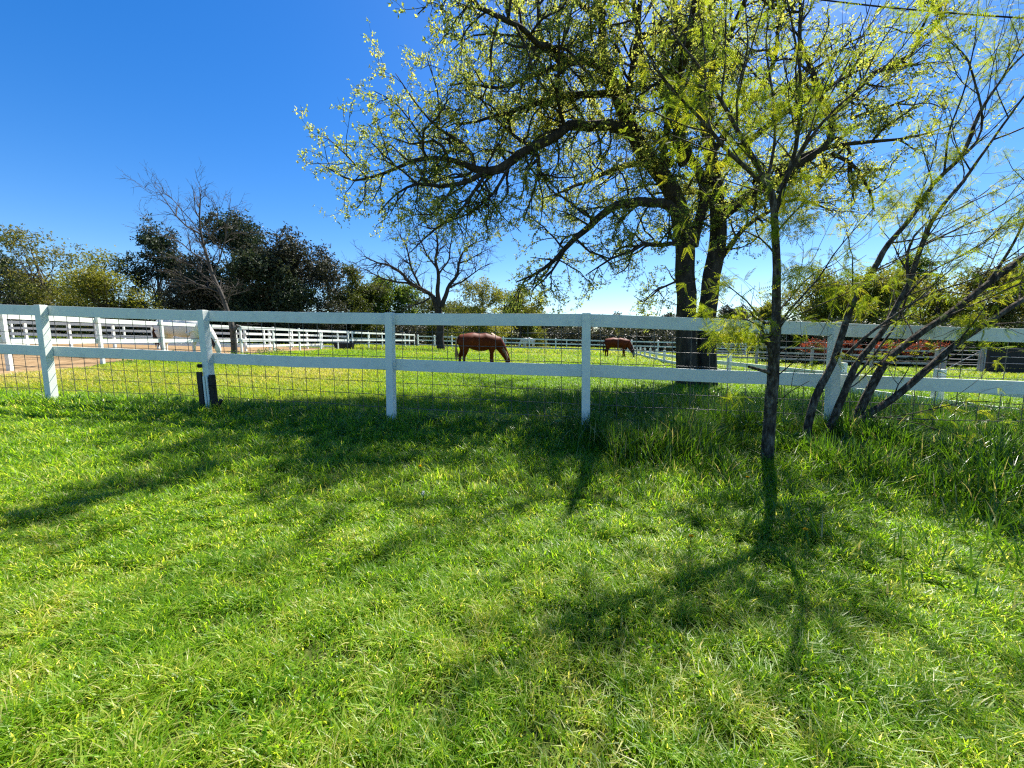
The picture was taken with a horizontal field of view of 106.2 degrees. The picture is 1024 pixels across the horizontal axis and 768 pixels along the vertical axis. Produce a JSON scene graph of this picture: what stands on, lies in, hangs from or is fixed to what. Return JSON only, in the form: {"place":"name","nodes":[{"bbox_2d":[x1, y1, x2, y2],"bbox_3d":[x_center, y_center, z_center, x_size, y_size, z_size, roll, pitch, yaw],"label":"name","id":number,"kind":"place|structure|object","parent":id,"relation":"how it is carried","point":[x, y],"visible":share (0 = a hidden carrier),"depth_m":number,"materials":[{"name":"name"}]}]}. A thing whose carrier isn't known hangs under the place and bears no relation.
{"place":"outdoors","nodes":[
{"label":"outdoors","id":0,"kind":"place"},
{"bbox_2d":[0,343,334,374],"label":"arena sand","id":1,"kind":"structure","parent":0,"point":[31,360],"depth_m":14.33,"materials":[{"name":"beige sand"}]},
{"bbox_2d":[0,337,1023,767],"bbox_3d":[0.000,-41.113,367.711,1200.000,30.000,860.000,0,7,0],"label":"ground","id":2,"kind":"structure","parent":0,"point":[448,693],"depth_m":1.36,"materials":[{"name":"green plant"}]},
{"bbox_2d":[0,249,34,326],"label":"evergreen tree","id":3,"kind":"object","parent":2,"relation":"on","point":[4,262],"visible":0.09,"depth_m":48.46,"materials":[{"name":"green plant"}]},
{"bbox_2d":[0,264,67,336],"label":"scrub tree","id":4,"kind":"object","parent":2,"relation":"on","point":[15,302],"visible":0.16,"depth_m":44.81,"materials":[{"name":"green plant"}]},
{"bbox_2d":[0,223,94,336],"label":"scrub tree","id":5,"kind":"object","parent":2,"relation":"on","point":[36,292],"visible":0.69,"depth_m":42.06,"materials":[{"name":"green plant"}]},
{"bbox_2d":[32,244,167,338],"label":"scrub tree","id":6,"kind":"object","parent":2,"relation":"on","point":[103,284],"visible":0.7,"depth_m":40.09,"materials":[{"name":"green plant"}]},
{"bbox_2d":[108,213,190,338],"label":"cedar tree","id":7,"kind":"object","parent":2,"relation":"on","point":[157,243],"visible":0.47,"depth_m":44.11,"materials":[{"name":"green plant"}]},
{"bbox_2d":[0,321,322,350],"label":"board fence","id":8,"kind":"object","parent":2,"relation":"on","point":[112,330],"visible":0.34,"depth_m":23.23,"materials":[{"name":"white paint"}]},
{"bbox_2d":[0,323,348,346],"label":"board fence","id":9,"kind":"object","parent":2,"relation":"on","point":[123,328],"visible":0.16,"depth_m":33.17,"materials":[{"name":"white paint"}]},
{"bbox_2d":[126,245,237,338],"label":"cedar tree","id":10,"kind":"object","parent":2,"relation":"on","point":[189,301],"visible":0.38,"depth_m":40.18,"materials":[{"name":"green plant"}]},
{"bbox_2d":[152,320,220,352],"bbox_3d":[-14.398,-2.091,17.063,2.772,1.792,0.904,0,7,-2],"label":"horse","id":11,"kind":"object","parent":2,"relation":"on","point":[191,332],"visible":0.45,"depth_m":16.77},
{"bbox_2d":[119,156,260,353],"bbox_3d":[-14.949,-5.472,17.709,6.595,8.743,3.502,0,7,0],"label":"bare tree","id":12,"kind":"object","parent":2,"relation":"on","point":[233,339],"visible":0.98,"depth_m":17.75,"materials":[{"name":"grey plant"}]},
{"bbox_2d":[0,314,414,370],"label":"board fence","id":13,"kind":"object","parent":2,"relation":"on","point":[100,340],"visible":0.62,"depth_m":13.57,"materials":[{"name":"white paint"}]},
{"bbox_2d":[176,204,292,342],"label":"cedar tree","id":14,"kind":"object","parent":2,"relation":"on","point":[256,239],"visible":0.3,"depth_m":41.10,"materials":[{"name":"green plant"}]},
{"bbox_2d":[211,242,324,343],"bbox_3d":[-25.565,-8.948,41.126,10.431,11.139,9.070,-3,7,-23],"label":"cedar tree","id":15,"kind":"object","parent":2,"relation":"on","point":[250,266],"visible":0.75,"depth_m":39.07,"materials":[{"name":"green plant"}]},
{"bbox_2d":[228,221,360,343],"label":"cedar tree","id":16,"kind":"object","parent":2,"relation":"on","point":[322,274],"visible":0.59,"depth_m":41.36,"materials":[{"name":"green plant"}]},
{"bbox_2d":[242,332,409,345],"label":"board fence","id":17,"kind":"object","parent":2,"relation":"on","point":[361,338],"visible":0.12,"depth_m":45.59,"materials":[{"name":"white paint"}]},
{"bbox_2d":[334,342,354,348],"bbox_3d":[-13.447,-3.051,30.853,1.500,0.550,0.550,0,7,0],"label":"water trough","id":18,"kind":"object","parent":2,"relation":"on","point":[343,346],"visible":0.71,"depth_m":30.62,"materials":[{"name":"black plastic"}]},
{"bbox_2d":[316,260,392,342],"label":"leafy tree","id":19,"kind":"object","parent":2,"relation":"on","point":[356,293],"visible":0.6,"depth_m":48.20,"materials":[{"name":"green plant"}]},
{"bbox_2d":[358,274,422,325],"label":"leafy tree","id":20,"kind":"object","parent":2,"relation":"on","point":[396,298],"visible":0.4,"depth_m":52.76,"materials":[{"name":"green plant"}]},
{"bbox_2d":[56,317,760,354],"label":"undergrowth","id":21,"kind":"object","parent":2,"relation":"on","point":[416,330],"visible":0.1,"depth_m":49.71,"materials":[{"name":"green plant"}]},
{"bbox_2d":[338,203,505,349],"bbox_3d":[-8.063,-9.741,35.878,15.011,13.839,5.213,0,7,0],"label":"bare tree","id":22,"kind":"object","parent":2,"relation":"on","point":[438,302],"visible":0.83,"depth_m":35.79,"materials":[{"name":"brown wood"}]},
{"bbox_2d":[405,294,476,343],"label":"leafy tree","id":23,"kind":"object","parent":2,"relation":"on","point":[429,306],"visible":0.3,"depth_m":57.01,"materials":[{"name":"green plant"}]},
{"bbox_2d":[430,298,490,344],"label":"leafy tree","id":24,"kind":"object","parent":2,"relation":"on","point":[451,303],"visible":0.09,"depth_m":64.26,"materials":[{"name":"green plant"}]},
{"bbox_2d":[455,333,509,362],"bbox_3d":[-1.088,-1.266,14.572,2.125,1.374,0.693,-2,7,-14],"label":"horse","id":25,"kind":"object","parent":2,"relation":"on","point":[472,341],"visible":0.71,"depth_m":14.30},
{"bbox_2d":[450,273,516,339],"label":"leafy tree","id":26,"kind":"object","parent":2,"relation":"on","point":[480,308],"visible":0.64,"depth_m":50.54,"materials":[{"name":"green plant"}]},
{"bbox_2d":[0,407,968,763],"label":"clover","id":27,"kind":"object","parent":2,"relation":"on","point":[332,555],"visible":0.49,"depth_m":1.38,"materials":[{"name":"green plant"}]},
{"bbox_2d":[0,304,1023,432],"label":"board fence","id":28,"kind":"object","parent":2,"relation":"on","point":[45,350],"visible":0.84,"depth_m":4.58,"materials":[{"name":"white paint"}]},
{"bbox_2d":[196,364,217,408],"bbox_3d":[-4.117,0.085,5.178,0.251,0.705,0.109,0,7,0],"label":"post splint","id":29,"kind":"object","parent":28,"relation":"attached to","point":[207,388],"visible":0.76,"depth_m":5.18,"materials":[{"name":"black plastic"}]},
{"bbox_2d":[0,335,1023,422],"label":"pasture grass","id":30,"kind":"structure","parent":2,"relation":"on","point":[284,382],"depth_m":9.34,"materials":[{"name":"green plant"}]},
{"bbox_2d":[11,346,1023,447],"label":"weeds","id":31,"kind":"object","parent":2,"relation":"on","point":[600,400],"visible":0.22,"depth_m":4.67,"materials":[{"name":"green plant"}]},
{"bbox_2d":[492,287,551,346],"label":"leafy tree","id":32,"kind":"object","parent":2,"relation":"on","point":[526,331],"visible":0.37,"depth_m":60.65,"materials":[{"name":"green plant"}]},
{"bbox_2d":[518,339,534,346],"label":"horse","id":33,"kind":"object","parent":2,"relation":"on","point":[526,340],"visible":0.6,"depth_m":52.46},
{"bbox_2d":[537,326,576,345],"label":"woodland tree","id":34,"kind":"object","parent":2,"relation":"on","point":[563,327],"visible":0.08,"depth_m":82.37,"materials":[{"name":"green plant"}]},
{"bbox_2d":[417,335,746,353],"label":"board fence","id":35,"kind":"object","parent":2,"relation":"on","point":[555,343],"visible":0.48,"depth_m":43.80,"materials":[{"name":"white paint"}]},
{"bbox_2d":[576,327,619,346],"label":"woodland tree","id":36,"kind":"object","parent":2,"relation":"on","point":[606,331],"visible":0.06,"depth_m":80.64,"materials":[{"name":"green plant"}]},
{"bbox_2d":[603,311,630,331],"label":"woodland tree","id":37,"kind":"object","parent":2,"relation":"on","point":[617,313],"visible":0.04,"depth_m":87.48,"materials":[{"name":"green plant"}]},
{"bbox_2d":[603,338,634,356],"bbox_3d":[7.879,-2.679,28.335,2.318,1.494,0.753,1,7,12],"label":"horse","id":38,"kind":"object","parent":2,"relation":"on","point":[623,343],"visible":0.98,"depth_m":28.10},
{"bbox_2d":[292,0,1022,385],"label":"oak tree","id":39,"kind":"object","parent":2,"relation":"on","point":[558,96],"visible":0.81,"depth_m":8.29,"materials":[{"name":"green plant"}]},
{"bbox_2d":[651,312,675,335],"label":"woodland tree","id":40,"kind":"object","parent":2,"relation":"on","point":[669,315],"visible":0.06,"depth_m":80.13,"materials":[{"name":"green plant"}]},
{"bbox_2d":[716,303,751,333],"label":"woodland tree","id":41,"kind":"object","parent":2,"relation":"on","point":[725,311],"visible":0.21,"depth_m":79.66,"materials":[{"name":"green plant"}]},
{"bbox_2d":[747,300,790,319],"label":"woodland tree","id":42,"kind":"object","parent":2,"relation":"on","point":[765,307],"visible":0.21,"depth_m":84.52,"materials":[{"name":"green plant"}]},
{"bbox_2d":[754,316,818,361],"bbox_3d":[18.306,-2.852,25.692,4.714,3.430,3.563,0,7,0],"label":"evergreen shrub","id":43,"kind":"object","parent":2,"relation":"on","point":[790,337],"visible":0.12,"depth_m":25.08,"materials":[{"name":"green plant"}]},
{"bbox_2d":[783,337,826,364],"bbox_3d":[18.515,-1.963,23.820,3.515,1.901,2.802,4,8,31],"label":"red shrub","id":44,"kind":"object","parent":2,"relation":"on","point":[815,351],"visible":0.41,"depth_m":23.48,"materials":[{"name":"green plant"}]},
{"bbox_2d":[594,0,1023,467],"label":"young tree","id":45,"kind":"object","parent":2,"relation":"on","point":[775,323],"visible":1,"depth_m":3.08,"materials":[{"name":"green plant"}]},
{"bbox_2d":[761,266,879,338],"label":"leafy tree","id":46,"kind":"object","parent":2,"relation":"on","point":[813,302],"visible":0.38,"depth_m":42.05,"materials":[{"name":"green plant"}]},
{"bbox_2d":[627,347,1023,413],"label":"board fence","id":47,"kind":"object","parent":2,"relation":"on","point":[728,363],"visible":0.34,"depth_m":9.88,"materials":[{"name":"white paint"}]},
{"bbox_2d":[717,345,939,368],"bbox_3d":[16.949,-1.511,21.741,11.051,1.548,0.196,2,7,18],"label":"rail fence","id":48,"kind":"object","parent":2,"relation":"on","point":[811,354],"visible":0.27,"depth_m":21.64,"materials":[{"name":"wood"}]},
{"bbox_2d":[797,314,883,364],"bbox_3d":[21.801,-2.686,25.828,5.467,4.010,3.912,0,7,0],"label":"evergreen shrub","id":49,"kind":"object","parent":2,"relation":"on","point":[867,340],"visible":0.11,"depth_m":25.20,"materials":[{"name":"green plant"}]},
{"bbox_2d":[841,340,862,365],"bbox_3d":[20.724,-1.857,23.599,1.745,1.819,1.448,0,7,0],"label":"red shrub","id":50,"kind":"object","parent":2,"relation":"on","point":[849,344],"visible":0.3,"depth_m":23.37,"materials":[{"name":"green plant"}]},
{"bbox_2d":[819,259,941,323],"bbox_3d":[38.188,-7.687,41.546,11.167,10.968,10.340,0,7,0],"label":"leafy tree","id":51,"kind":"object","parent":2,"relation":"on","point":[884,298],"visible":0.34,"depth_m":39.95,"materials":[{"name":"green plant"}]},
{"bbox_2d":[856,340,930,366],"bbox_3d":[23.119,-1.841,23.807,3.450,1.926,2.616,2,7,19],"label":"red shrub","id":52,"kind":"object","parent":2,"relation":"on","point":[904,353],"visible":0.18,"depth_m":23.51,"materials":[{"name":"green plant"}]},
{"bbox_2d":[864,317,945,364],"bbox_3d":[25.365,-2.578,25.588,5.447,3.778,3.950,0,7,0],"label":"evergreen shrub","id":53,"kind":"object","parent":2,"relation":"on","point":[913,323],"visible":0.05,"depth_m":24.97,"materials":[{"name":"green plant"}]},
{"bbox_2d":[879,249,944,322],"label":"leafy tree","id":54,"kind":"object","parent":2,"relation":"on","point":[924,262],"visible":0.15,"depth_m":52.72,"materials":[{"name":"green plant"}]},
{"bbox_2d":[801,0,1023,445],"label":"young tree","id":55,"kind":"object","parent":2,"relation":"on","point":[920,200],"visible":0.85,"depth_m":3.70,"materials":[{"name":"green plant"}]},
{"bbox_2d":[907,339,950,366],"bbox_3d":[25.454,-1.806,23.719,2.137,1.930,2.218,6,9,43],"label":"red shrub","id":56,"kind":"object","parent":2,"relation":"on","point":[927,359],"visible":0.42,"depth_m":23.50,"materials":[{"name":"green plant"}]},
{"bbox_2d":[901,271,988,340],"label":"leafy tree","id":57,"kind":"object","parent":2,"relation":"on","point":[936,309],"visible":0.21,"depth_m":40.68,"materials":[{"name":"green plant"}]},
{"bbox_2d":[912,320,992,366],"bbox_3d":[29.089,-2.420,25.994,4.894,3.809,3.023,2,7,17],"label":"evergreen shrub","id":58,"kind":"object","parent":2,"relation":"on","point":[964,352],"visible":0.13,"depth_m":25.26,"materials":[{"name":"green plant"}]},
{"bbox_2d":[947,257,1023,327],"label":"leafy tree","id":59,"kind":"object","parent":2,"relation":"on","point":[1012,315],"visible":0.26,"depth_m":41.85,"materials":[{"name":"green plant"}]},
{"bbox_2d":[965,325,1023,366],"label":"evergreen shrub","id":60,"kind":"object","parent":2,"relation":"on","point":[1017,344],"visible":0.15,"depth_m":24.96,"materials":[{"name":"green plant"}]},
{"bbox_2d":[984,345,1023,373],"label":"pen screen","id":61,"kind":"object","parent":2,"relation":"on","point":[1016,359],"visible":0.84,"depth_m":19.25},
{"bbox_2d":[0,0,1023,336],"label":"sky","id":62,"kind":"structure","parent":0,"point":[91,90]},
{"bbox_2d":[6,377,1023,616],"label":"tall grass","id":63,"kind":"structure","parent":0,"point":[1002,451],"depth_m":3.50,"materials":[{"name":"green plant"}]},
{"bbox_2d":[819,0,1019,18],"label":"overhead cable","id":64,"kind":"object","parent":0,"point":[999,16],"visible":0.63,"depth_m":6.14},
{"bbox_2d":[939,347,986,371],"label":"field gate","id":65,"kind":"structure","parent":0,"point":[979,363],"depth_m":19.56,"materials":[{"name":"grey metal"}]}
]}

